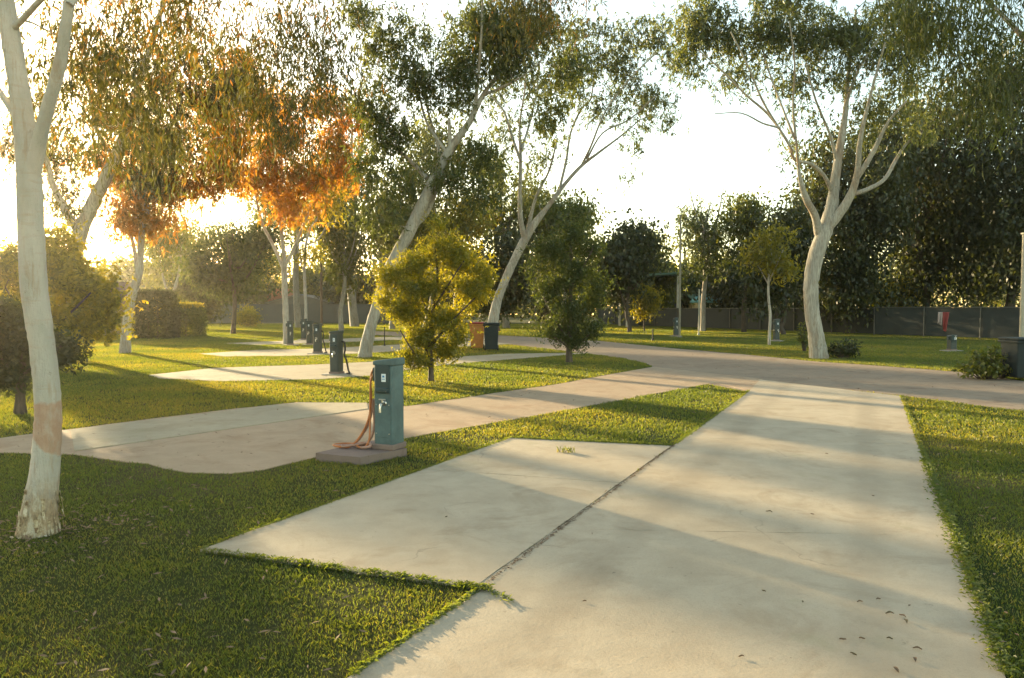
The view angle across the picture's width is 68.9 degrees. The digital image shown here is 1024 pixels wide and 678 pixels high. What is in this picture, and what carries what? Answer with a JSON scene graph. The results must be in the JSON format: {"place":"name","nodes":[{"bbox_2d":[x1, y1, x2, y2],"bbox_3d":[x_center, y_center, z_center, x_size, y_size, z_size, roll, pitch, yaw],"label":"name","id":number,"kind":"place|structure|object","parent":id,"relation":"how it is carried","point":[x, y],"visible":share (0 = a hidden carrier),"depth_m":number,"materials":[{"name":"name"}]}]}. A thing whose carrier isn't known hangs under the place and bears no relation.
{"place":"outdoors","nodes":[
{"label":"outdoors","id":0,"kind":"place"},
{"bbox_2d":[70,402,367,450],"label":"pavement","id":1,"kind":"structure","parent":0,"point":[121,434],"depth_m":10.21,"materials":[{"name":"concrete"}]},
{"bbox_2d":[149,336,583,381],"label":"path","id":2,"kind":"structure","parent":0,"point":[293,372],"depth_m":19.80,"materials":[{"name":"concrete"}]},
{"bbox_2d":[0,367,762,473],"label":"driveway","id":3,"kind":"structure","parent":0,"point":[273,445],"depth_m":10.01,"materials":[{"name":"beige concrete"}]},
{"bbox_2d":[0,315,1023,677],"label":"lawn","id":4,"kind":"structure","parent":0,"point":[104,593],"depth_m":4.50,"materials":[{"name":"plant"}]},
{"bbox_2d":[0,285,95,414],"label":"tree","id":5,"kind":"object","parent":4,"relation":"on","point":[15,368],"visible":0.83,"depth_m":11.03,"materials":[{"name":"green plant"}]},
{"bbox_2d":[0,219,148,364],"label":"wattle bush","id":6,"kind":"object","parent":4,"relation":"on","point":[77,283],"visible":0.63,"depth_m":19.66,"materials":[{"name":"green plant"}]},
{"bbox_2d":[48,262,144,303],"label":"dark tree","id":7,"kind":"object","parent":4,"relation":"on","point":[125,274],"visible":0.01,"depth_m":94.71,"materials":[{"name":"green plant"}]},
{"bbox_2d":[90,282,148,334],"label":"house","id":8,"kind":"structure","parent":4,"relation":"on","point":[122,284],"depth_m":46.06,"materials":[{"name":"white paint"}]},
{"bbox_2d":[83,241,161,288],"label":"broad tree","id":9,"kind":"object","parent":4,"relation":"on","point":[129,270],"visible":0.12,"depth_m":101.55,"materials":[{"name":"green plant"}]},
{"bbox_2d":[0,0,278,305],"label":"gum tree","id":10,"kind":"object","parent":4,"relation":"on","point":[90,207],"visible":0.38,"depth_m":24.41,"materials":[{"name":"green plant"}]},
{"bbox_2d":[120,274,185,318],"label":"dark tree","id":11,"kind":"object","parent":4,"relation":"on","point":[152,286],"visible":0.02,"depth_m":100.02,"materials":[{"name":"green plant"}]},
{"bbox_2d":[131,287,183,338],"bbox_3d":[-18.478,-1.250,38.858,2.021,2.885,2.180,0,2,0],"label":"hedge","id":12,"kind":"object","parent":4,"relation":"on","point":[169,312],"visible":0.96,"depth_m":38.12,"materials":[{"name":"green plant"}]},
{"bbox_2d":[136,219,198,297],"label":"gum tree","id":13,"kind":"object","parent":4,"relation":"on","point":[171,247],"visible":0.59,"depth_m":50.62,"materials":[{"name":"green plant"}]},
{"bbox_2d":[122,206,223,289],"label":"broad tree","id":14,"kind":"object","parent":4,"relation":"on","point":[148,268],"visible":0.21,"depth_m":79.52,"materials":[{"name":"green plant"}]},
{"bbox_2d":[69,35,291,352],"bbox_3d":[-11.508,-4.962,26.182,7.426,11.075,3.060,0,2,0],"label":"gum tree","id":15,"kind":"object","parent":4,"relation":"on","point":[141,222],"visible":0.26,"depth_m":25.89,"materials":[{"name":"orange plant"}]},
{"bbox_2d":[173,301,208,336],"bbox_3d":[-18.176,-1.074,41.518,2.100,2.219,1.975,0,2,0],"label":"hedge","id":16,"kind":"object","parent":4,"relation":"on","point":[196,317],"visible":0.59,"depth_m":40.99,"materials":[{"name":"green plant"}]},
{"bbox_2d":[159,262,232,328],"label":"round tree","id":17,"kind":"object","parent":4,"relation":"on","point":[189,295],"visible":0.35,"depth_m":55.27,"materials":[{"name":"green plant"}]},
{"bbox_2d":[164,209,290,333],"bbox_3d":[-17.468,-4.129,46.363,7.294,7.725,6.040,-2,3,-33],"label":"round tree","id":18,"kind":"object","parent":4,"relation":"on","point":[228,272],"visible":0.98,"depth_m":45.47,"materials":[{"name":"green plant"}]},
{"bbox_2d":[226,298,264,325],"bbox_3d":[-22.749,-2.122,64.020,3.057,2.832,2.858,1,3,28],"label":"shrub","id":19,"kind":"object","parent":4,"relation":"on","point":[248,316],"visible":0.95,"depth_m":63.61,"materials":[{"name":"yellow plant"}]},
{"bbox_2d":[226,273,289,303],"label":"dark tree","id":20,"kind":"object","parent":4,"relation":"on","point":[247,301],"visible":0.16,"depth_m":98.71,"materials":[{"name":"green plant"}]},
{"bbox_2d":[225,234,299,301],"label":"broad tree","id":21,"kind":"object","parent":4,"relation":"on","point":[275,269],"visible":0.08,"depth_m":101.88,"materials":[{"name":"green plant"}]},
{"bbox_2d":[230,144,327,327],"bbox_3d":[-18.020,-8.885,60.014,8.672,16.101,9.399,0,2,0],"label":"tall gum","id":22,"kind":"object","parent":4,"relation":"on","point":[297,308],"visible":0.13,"depth_m":60.18,"materials":[{"name":"green plant"}]},
{"bbox_2d":[253,288,312,303],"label":"house","id":23,"kind":"structure","parent":4,"relation":"on","point":[279,296],"depth_m":101.91,"materials":[{"name":"beige tile"}]},
{"bbox_2d":[206,75,373,343],"bbox_3d":[-9.494,-5.718,32.904,7.717,12.004,3.727,0,2,0],"label":"gum tree","id":24,"kind":"object","parent":4,"relation":"on","point":[283,204],"visible":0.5,"depth_m":32.37,"materials":[{"name":"orange plant"}]},
{"bbox_2d":[183,304,398,322],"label":"sheet fence","id":25,"kind":"object","parent":4,"relation":"on","point":[272,313],"visible":0.43,"depth_m":78.19,"materials":[{"name":"metal"}]},
{"bbox_2d":[265,294,335,303],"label":"shed","id":26,"kind":"structure","parent":4,"relation":"on","point":[312,299],"depth_m":88.39,"materials":[{"name":"white paint"}]},
{"bbox_2d":[0,0,607,538],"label":"gum tree","id":27,"kind":"object","parent":4,"relation":"on","point":[38,514],"visible":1,"depth_m":6.23,"materials":[{"name":"green plant"}]},
{"bbox_2d":[273,145,356,320],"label":"gum tree","id":28,"kind":"object","parent":4,"relation":"on","point":[336,206],"visible":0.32,"depth_m":44.60,"materials":[{"name":"orange plant"}]},
{"bbox_2d":[277,258,358,296],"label":"broad tree","id":29,"kind":"object","parent":4,"relation":"on","point":[311,275],"visible":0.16,"depth_m":97.49,"materials":[{"name":"green plant"}]},
{"bbox_2d":[320,248,323,325],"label":"wooden pole","id":30,"kind":"object","parent":4,"relation":"on","point":[321,306],"visible":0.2,"depth_m":65.75,"materials":[{"name":"brown wood"}]},
{"bbox_2d":[322,372,350,374],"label":"concrete plinth","id":31,"kind":"structure","parent":4,"relation":"on","point":[336,374],"depth_m":17.53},
{"bbox_2d":[329,330,343,373],"bbox_3d":[-4.207,0.313,17.720,0.312,1.034,0.350,1,3,20],"label":"power post","id":32,"kind":"object","parent":31,"relation":"on","point":[336,351],"visible":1,"depth_m":17.64,"materials":[{"name":"metal"}]},
{"bbox_2d":[330,351,336,367],"bbox_3d":[-4.215,0.487,17.644,0.188,0.408,0.006,1,3,20],"label":"access door","id":33,"kind":"structure","parent":32,"relation":"in","point":[333,360],"depth_m":17.64,"materials":[{"name":"metal"}]},
{"bbox_2d":[341,341,350,373],"bbox_3d":[-3.931,0.437,17.692,0.224,0.794,0.109,2,3,40],"label":"water hose","id":34,"kind":"object","parent":32,"relation":"hanging from","point":[349,372],"visible":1,"depth_m":17.68,"materials":[{"name":"black rubber"}]},
{"bbox_2d":[298,190,376,330],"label":"weeping tree","id":35,"kind":"object","parent":4,"relation":"on","point":[342,256],"visible":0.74,"depth_m":50.42,"materials":[{"name":"green plant"}]},
{"bbox_2d":[306,266,388,303],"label":"dark tree","id":36,"kind":"object","parent":4,"relation":"on","point":[360,298],"visible":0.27,"depth_m":89.98,"materials":[{"name":"green plant"}]},
{"bbox_2d":[299,93,397,326],"bbox_3d":[-14.374,-11.143,63.592,8.956,20.342,10.206,-2,3,-36],"label":"tall gum","id":37,"kind":"object","parent":4,"relation":"on","point":[353,317],"visible":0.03,"depth_m":63.67,"materials":[{"name":"green plant"}]},
{"bbox_2d":[316,440,406,464],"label":"concrete plinth","id":38,"kind":"structure","parent":4,"relation":"on","point":[354,455],"depth_m":7.77,"materials":[{"name":"concrete"}]},
{"bbox_2d":[372,357,405,450],"bbox_3d":[-1.363,0.691,8.035,0.312,0.979,0.350,1,3,24],"label":"power post","id":39,"kind":"object","parent":38,"relation":"on","point":[389,401],"visible":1,"depth_m":7.96,"materials":[{"name":"metal"}]},
{"bbox_2d":[332,369,372,447],"bbox_3d":[-1.710,0.741,8.128,0.500,0.870,0.211,0,2,0],"label":"power cable","id":40,"kind":"object","parent":39,"relation":"hanging from","point":[362,432],"visible":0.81,"depth_m":8.10,"materials":[{"name":"rubber"}]},
{"bbox_2d":[334,400,374,448],"bbox_3d":[-1.688,0.915,8.105,0.463,0.525,0.227,1,3,19],"label":"water hose","id":41,"kind":"object","parent":39,"relation":"attached to","point":[371,436],"visible":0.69,"depth_m":8.10,"materials":[{"name":"rubber"}]},
{"bbox_2d":[340,398,374,447],"bbox_3d":[-1.672,0.908,8.131,0.392,0.531,0.242,-1,3,-24],"label":"water hose","id":42,"kind":"object","parent":39,"relation":"attached to","point":[373,399],"visible":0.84,"depth_m":8.10,"materials":[{"name":"rubber"}]},
{"bbox_2d":[356,375,372,447],"bbox_3d":[-1.567,0.773,8.029,0.222,0.799,0.121,-1,2,-13],"label":"power cable","id":43,"kind":"object","parent":39,"relation":"hanging from","point":[367,443],"visible":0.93,"depth_m":8.06,"materials":[{"name":"rubber"}]},
{"bbox_2d":[375,401,390,437],"bbox_3d":[-1.377,0.855,7.957,0.188,0.386,0.011,1,3,24],"label":"access door","id":44,"kind":"structure","parent":39,"relation":"in","point":[382,420],"depth_m":7.96,"materials":[{"name":"metal"}]},
{"bbox_2d":[349,150,442,328],"bbox_3d":[-8.660,-7.263,55.526,7.639,13.222,8.905,0,2,0],"label":"broad tree","id":45,"kind":"object","parent":4,"relation":"on","point":[379,241],"visible":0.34,"depth_m":54.12,"materials":[{"name":"green plant"}]},
{"bbox_2d":[362,240,462,309],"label":"broad tree","id":46,"kind":"object","parent":4,"relation":"on","point":[385,255],"visible":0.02,"depth_m":85.51,"materials":[{"name":"green plant"}]},
{"bbox_2d":[376,273,465,321],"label":"dark tree","id":47,"kind":"object","parent":4,"relation":"on","point":[448,300],"visible":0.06,"depth_m":82.80,"materials":[{"name":"green plant"}]},
{"bbox_2d":[353,208,504,381],"bbox_3d":[-1.742,-0.929,16.157,3.336,3.829,1.692,0,2,0],"label":"bottlebrush bush","id":48,"kind":"object","parent":4,"relation":"on","point":[425,337],"visible":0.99,"depth_m":16.00,"materials":[{"name":"green plant"}]},
{"bbox_2d":[383,102,482,323],"bbox_3d":[-6.017,-9.728,59.343,9.588,17.963,8.311,2,3,37],"label":"tall gum","id":49,"kind":"object","parent":4,"relation":"on","point":[427,140],"visible":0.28,"depth_m":57.42,"materials":[{"name":"green plant"}]},
{"bbox_2d":[200,438,670,589],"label":"patio slab","id":50,"kind":"structure","parent":4,"relation":"on","point":[499,505],"depth_m":5.75,"materials":[{"name":"concrete"}]},
{"bbox_2d":[322,0,596,357],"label":"gum tree","id":51,"kind":"object","parent":4,"relation":"on","point":[467,73],"visible":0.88,"depth_m":23.60,"materials":[{"name":"green plant"}]},
{"bbox_2d":[424,182,508,324],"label":"broad tree","id":52,"kind":"object","parent":4,"relation":"on","point":[465,223],"visible":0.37,"depth_m":55.14,"materials":[{"name":"green plant"}]},
{"bbox_2d":[469,322,484,348],"bbox_3d":[-1.338,-0.122,28.671,0.610,1.051,0.748,0,2,0],"label":"wheelie bin","id":53,"kind":"object","parent":4,"relation":"on","point":[478,341],"visible":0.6,"depth_m":28.39,"materials":[{"name":"orange plastic"}]},
{"bbox_2d":[483,323,499,350],"bbox_3d":[-0.762,-0.079,27.632,0.610,1.051,0.748,0,2,0],"label":"wheelie bin","id":54,"kind":"object","parent":4,"relation":"on","point":[491,331],"visible":0.99,"depth_m":27.35,"materials":[{"name":"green plastic"}]},
{"bbox_2d":[443,219,548,330],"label":"dark tree","id":55,"kind":"object","parent":4,"relation":"on","point":[515,295],"visible":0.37,"depth_m":49.55,"materials":[{"name":"green plant"}]},
{"bbox_2d":[466,134,555,327],"bbox_3d":[-0.461,-8.390,59.249,8.969,15.207,7.007,1,2,16],"label":"tall gum","id":56,"kind":"object","parent":4,"relation":"on","point":[504,223],"visible":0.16,"depth_m":58.22,"materials":[{"name":"green plant"}]},
{"bbox_2d":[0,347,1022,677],"bbox_3d":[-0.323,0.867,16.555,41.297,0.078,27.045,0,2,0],"label":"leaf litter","id":57,"kind":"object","parent":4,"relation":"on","point":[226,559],"visible":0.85,"depth_m":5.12,"materials":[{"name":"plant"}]},
{"bbox_2d":[6,255,1019,317],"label":"woodland","id":58,"kind":"object","parent":4,"relation":"on","point":[1001,302],"visible":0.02,"depth_m":125.28,"materials":[{"name":"green plant"}]},
{"bbox_2d":[505,178,615,327],"bbox_3d":[3.582,-6.832,56.080,8.483,12.315,8.719,2,3,38],"label":"broad tree","id":59,"kind":"object","parent":4,"relation":"on","point":[546,224],"visible":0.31,"depth_m":54.54,"materials":[{"name":"green plant"}]},
{"bbox_2d":[516,265,615,323],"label":"dark tree","id":60,"kind":"object","parent":4,"relation":"on","point":[545,311],"visible":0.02,"depth_m":78.68,"materials":[{"name":"green plant"}]},
{"bbox_2d":[516,198,624,362],"bbox_3d":[1.689,-1.672,21.619,3.209,4.857,1.870,0,2,0],"label":"bottlebrush bush","id":61,"kind":"object","parent":4,"relation":"on","point":[570,335],"visible":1,"depth_m":21.50,"materials":[{"name":"green plant"}]},
{"bbox_2d":[462,0,691,340],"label":"gum tree","id":62,"kind":"object","parent":4,"relation":"on","point":[652,40],"visible":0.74,"depth_m":35.56,"materials":[{"name":"green plant"}]},
{"bbox_2d":[578,207,672,331],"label":"dark tree","id":63,"kind":"object","parent":4,"relation":"on","point":[631,249],"visible":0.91,"depth_m":47.91,"materials":[{"name":"green plant"}]},
{"bbox_2d":[624,279,665,330],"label":"tree","id":64,"kind":"object","parent":4,"relation":"on","point":[646,304],"visible":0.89,"depth_m":50.36,"materials":[{"name":"green plant"}]},
{"bbox_2d":[618,271,694,326],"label":"park shelter","id":65,"kind":"object","parent":4,"relation":"on","point":[633,321],"visible":0.24,"depth_m":66.00,"materials":[{"name":"teal paint"}]},
{"bbox_2d":[616,255,702,307],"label":"dark tree","id":66,"kind":"object","parent":4,"relation":"on","point":[684,295],"visible":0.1,"depth_m":71.55,"materials":[{"name":"green plant"}]},
{"bbox_2d":[638,219,694,323],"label":"broad tree","id":67,"kind":"object","parent":4,"relation":"on","point":[665,281],"visible":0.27,"depth_m":64.68,"materials":[{"name":"green plant"}]},
{"bbox_2d":[348,379,1005,677],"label":"concrete slab","id":68,"kind":"structure","parent":4,"relation":"on","point":[682,556],"depth_m":4.44,"materials":[{"name":"concrete"}]},
{"bbox_2d":[486,445,674,583],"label":"leaf litter","id":69,"kind":"object","parent":68,"relation":"on","point":[591,506],"visible":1,"depth_m":5.48,"materials":[{"name":"plant"}]},
{"bbox_2d":[677,215,681,336],"bbox_3d":[8.979,-3.321,39.899,0.228,6.604,0.228,0,2,0],"label":"steel pole","id":70,"kind":"object","parent":4,"relation":"on","point":[679,329],"visible":0.91,"depth_m":39.87,"materials":[{"name":"metal"}]},
{"bbox_2d":[697,289,699,334],"bbox_3d":[10.990,-1.548,43.905,0.179,2.728,0.179,0,2,0],"label":"steel pole","id":71,"kind":"object","parent":4,"relation":"on","point":[698,311],"visible":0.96,"depth_m":43.87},
{"bbox_2d":[665,187,734,330],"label":"feathery tree","id":72,"kind":"object","parent":4,"relation":"on","point":[707,250],"visible":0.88,"depth_m":50.19,"materials":[{"name":"green plant"}]},
{"bbox_2d":[690,293,721,302],"bbox_3d":[16.057,-2.305,59.956,3.391,2.800,3.391,0,2,0],"label":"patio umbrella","id":73,"kind":"object","parent":4,"relation":"on","point":[696,297],"visible":0.16,"depth_m":58.70,"materials":[{"name":"teal fabric"}]},
{"bbox_2d":[596,308,873,333],"bbox_3d":[14.876,-1.611,58.308,0.096,1.630,31.013,-1,3,-25],"label":"fence","id":74,"kind":"object","parent":4,"relation":"on","point":[716,318],"visible":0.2,"depth_m":54.86,"materials":[{"name":"metal"}]},
{"bbox_2d":[681,294,788,307],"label":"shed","id":75,"kind":"structure","parent":4,"relation":"on","point":[691,304],"depth_m":70.36,"materials":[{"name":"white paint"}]},
{"bbox_2d":[701,185,788,331],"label":"broad tree","id":76,"kind":"object","parent":4,"relation":"on","point":[743,222],"visible":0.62,"depth_m":47.91,"materials":[{"name":"green plant"}]},
{"bbox_2d":[690,246,804,311],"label":"dark tree","id":77,"kind":"object","parent":4,"relation":"on","point":[727,293],"visible":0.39,"depth_m":57.43,"materials":[{"name":"green plant"}]},
{"bbox_2d":[730,218,806,344],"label":"sapling","id":78,"kind":"object","parent":4,"relation":"on","point":[778,260],"visible":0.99,"depth_m":31.68,"materials":[{"name":"green plant"}]},
{"bbox_2d":[733,188,837,333],"bbox_3d":[16.265,-4.571,44.979,5.972,8.776,5.959,1,3,31],"label":"dark tree","id":79,"kind":"object","parent":4,"relation":"on","point":[756,289],"visible":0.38,"depth_m":43.98,"materials":[{"name":"green plant"}]},
{"bbox_2d":[794,321,808,350],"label":"garden shrub","id":80,"kind":"object","parent":4,"relation":"on","point":[803,340],"visible":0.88,"depth_m":27.29,"materials":[{"name":"green plant"}]},
{"bbox_2d":[659,0,947,358],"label":"gum tree","id":81,"kind":"object","parent":4,"relation":"on","point":[699,31],"visible":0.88,"depth_m":23.04,"materials":[{"name":"green plant"}]},
{"bbox_2d":[787,266,840,307],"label":"dark tree","id":82,"kind":"object","parent":4,"relation":"on","point":[797,305],"visible":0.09,"depth_m":77.42,"materials":[{"name":"green plant"}]},
{"bbox_2d":[827,338,862,357],"bbox_3d":[10.578,0.305,23.885,1.325,0.702,0.879,0,2,0],"label":"garden shrub","id":83,"kind":"object","parent":4,"relation":"on","point":[846,350],"visible":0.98,"depth_m":23.77,"materials":[{"name":"green plant"}]},
{"bbox_2d":[775,94,945,334],"bbox_3d":[21.378,-7.583,46.489,9.429,15.008,10.445,0,2,0],"label":"dark tree","id":84,"kind":"object","parent":4,"relation":"on","point":[865,224],"visible":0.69,"depth_m":44.68,"materials":[{"name":"green plant"}]},
{"bbox_2d":[866,272,933,306],"bbox_3d":[25.722,-2.523,50.801,4.920,4.125,5.651,0,2,0],"label":"shrub","id":85,"kind":"object","parent":4,"relation":"on","point":[894,298],"visible":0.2,"depth_m":49.32,"materials":[{"name":"green plant"}]},
{"bbox_2d":[849,0,1023,178],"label":"gum tree","id":86,"kind":"object","parent":4,"relation":"on","point":[946,35],"visible":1,"depth_m":7.73,"materials":[{"name":"green plant"}]},
{"bbox_2d":[870,65,1020,306],"bbox_3d":[26.642,-8.746,48.590,9.948,18.084,9.730,0,2,0],"label":"dark tree","id":87,"kind":"object","parent":4,"relation":"on","point":[928,247],"visible":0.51,"depth_m":47.28,"materials":[{"name":"green plant"}]},
{"bbox_2d":[873,307,1019,338],"bbox_3d":[24.263,-0.825,38.657,0.096,1.700,12.108,-1,3,-29],"label":"fence","id":88,"kind":"object","parent":4,"relation":"on","point":[988,322],"visible":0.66,"depth_m":39.99,"materials":[{"name":"metal"}]},
{"bbox_2d":[938,312,948,331],"bbox_3d":[18.184,-0.721,31.467,0.495,0.829,0.114,0,2,0],"label":"hanging cloth","id":89,"kind":"object","parent":88,"relation":"attached to","point":[945,315],"visible":1,"depth_m":31.44,"materials":[{"name":"fabric"}]},
{"bbox_2d":[919,12,1023,306],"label":"dark tree","id":90,"kind":"object","parent":4,"relation":"on","point":[1008,228],"visible":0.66,"depth_m":44.93,"materials":[{"name":"green plant"}]},
{"bbox_2d":[938,191,1018,306],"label":"dark tree","id":91,"kind":"object","parent":4,"relation":"on","point":[991,301],"visible":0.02,"depth_m":54.25,"materials":[{"name":"green plant"}]},
{"bbox_2d":[951,340,1012,379],"bbox_3d":[10.655,0.483,16.765,1.380,0.943,1.155,1,3,31],"label":"garden shrub","id":92,"kind":"object","parent":4,"relation":"on","point":[989,366],"visible":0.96,"depth_m":16.59,"materials":[{"name":"green plant"}]},
{"bbox_2d":[998,337,1023,378],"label":"wheelie bin","id":93,"kind":"object","parent":4,"relation":"on","point":[1012,348],"visible":0.94,"depth_m":16.38,"materials":[{"name":"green plastic"}]},
{"bbox_2d":[1019,232,1023,336],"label":"steel pole","id":94,"kind":"object","parent":4,"relation":"on","point":[1021,326],"visible":0.58,"depth_m":19.91,"materials":[{"name":"metal"}]},
{"bbox_3d":[-6.737,0.520,25.889,0.620,0.080,0.500,0,2,-3],"label":"concrete plinth","id":95,"kind":"object","parent":4,"relation":"on","visible":0},
{"bbox_2d":[312,323,322,352],"bbox_3d":[-6.765,-0.025,25.831,0.312,1.034,0.350,0,2,10],"label":"power post","id":96,"kind":"object","parent":95,"relation":"on","point":[317,337],"visible":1,"depth_m":25.75,"materials":[{"name":"metal"}]},
{"bbox_3d":[-8.693,0.258,32.148,0.620,0.080,0.500,0,2,-3],"label":"concrete plinth","id":97,"kind":"object","parent":4,"relation":"on","visible":0},
{"bbox_2d":[306,320,313,343],"bbox_3d":[-8.724,-0.287,32.092,0.313,1.034,0.350,1,2,15],"label":"power post","id":98,"kind":"object","parent":97,"relation":"on","point":[309,332],"visible":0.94,"depth_m":32.02,"materials":[{"name":"metal"}]},
{"bbox_3d":[-10.265,0.061,36.873,0.620,0.080,0.500,0,2,-3],"label":"concrete plinth","id":99,"kind":"object","parent":4,"relation":"on","visible":0},
{"bbox_2d":[300,319,306,339],"bbox_3d":[-10.289,-0.484,36.812,0.312,1.034,0.350,0,2,5],"label":"power post","id":100,"kind":"object","parent":99,"relation":"on","point":[303,328],"visible":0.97,"depth_m":36.73,"materials":[{"name":"metal"}]},
{"bbox_3d":[-9.405,0.277,31.697,0.620,0.080,0.500,0,2,-3],"label":"concrete plinth","id":101,"kind":"object","parent":4,"relation":"on","visible":0},
{"bbox_2d":[286,320,293,344],"bbox_3d":[-9.419,-0.268,31.631,0.313,1.034,0.350,0,2,-10],"label":"power post","id":102,"kind":"object","parent":101,"relation":"on","point":[289,326],"visible":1,"depth_m":31.55,"materials":[{"name":"metal"}]},
{"bbox_3d":[12.633,0.109,35.706,0.620,0.080,0.500,0,2,-3],"label":"concrete plinth","id":103,"kind":"object","parent":4,"relation":"on","visible":0},
{"bbox_2d":[772,319,779,340],"bbox_3d":[12.616,-0.435,35.642,0.312,1.034,0.350,0,2,-5],"label":"power post","id":104,"kind":"object","parent":103,"relation":"on","point":[776,329],"visible":1,"depth_m":35.57,"materials":[{"name":"metal"}]},
{"bbox_3d":[9.134,-0.138,41.638,0.620,0.080,0.500,0,2,-3],"label":"concrete plinth","id":105,"kind":"object","parent":4,"relation":"on","visible":0},
{"bbox_2d":[673,317,678,335],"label":"power post","id":106,"kind":"object","parent":105,"relation":"on","point":[675,325],"visible":0.95,"depth_m":41.50,"materials":[{"name":"metal"}]},
{"bbox_3d":[16.170,0.454,27.461,0.620,0.080,0.500,0,2,-3],"label":"concrete plinth","id":107,"kind":"object","parent":4,"relation":"on","visible":0},
{"bbox_2d":[946,335,957,349],"bbox_3d":[16.152,0.132,27.406,0.312,0.588,0.350,0,2,-5],"label":"power post","id":108,"kind":"object","parent":107,"relation":"on","point":[951,342],"visible":1,"depth_m":27.33,"materials":[{"name":"metal"}]},
{"bbox_2d":[0,0,1023,314],"label":"sky","id":109,"kind":"structure","parent":0,"point":[729,151],"materials":[{"name":"white"}]},
{"bbox_2d":[375,331,1023,410],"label":"road","id":110,"kind":"structure","parent":0,"point":[1003,393],"depth_m":18.13,"materials":[{"name":"asphalt"}]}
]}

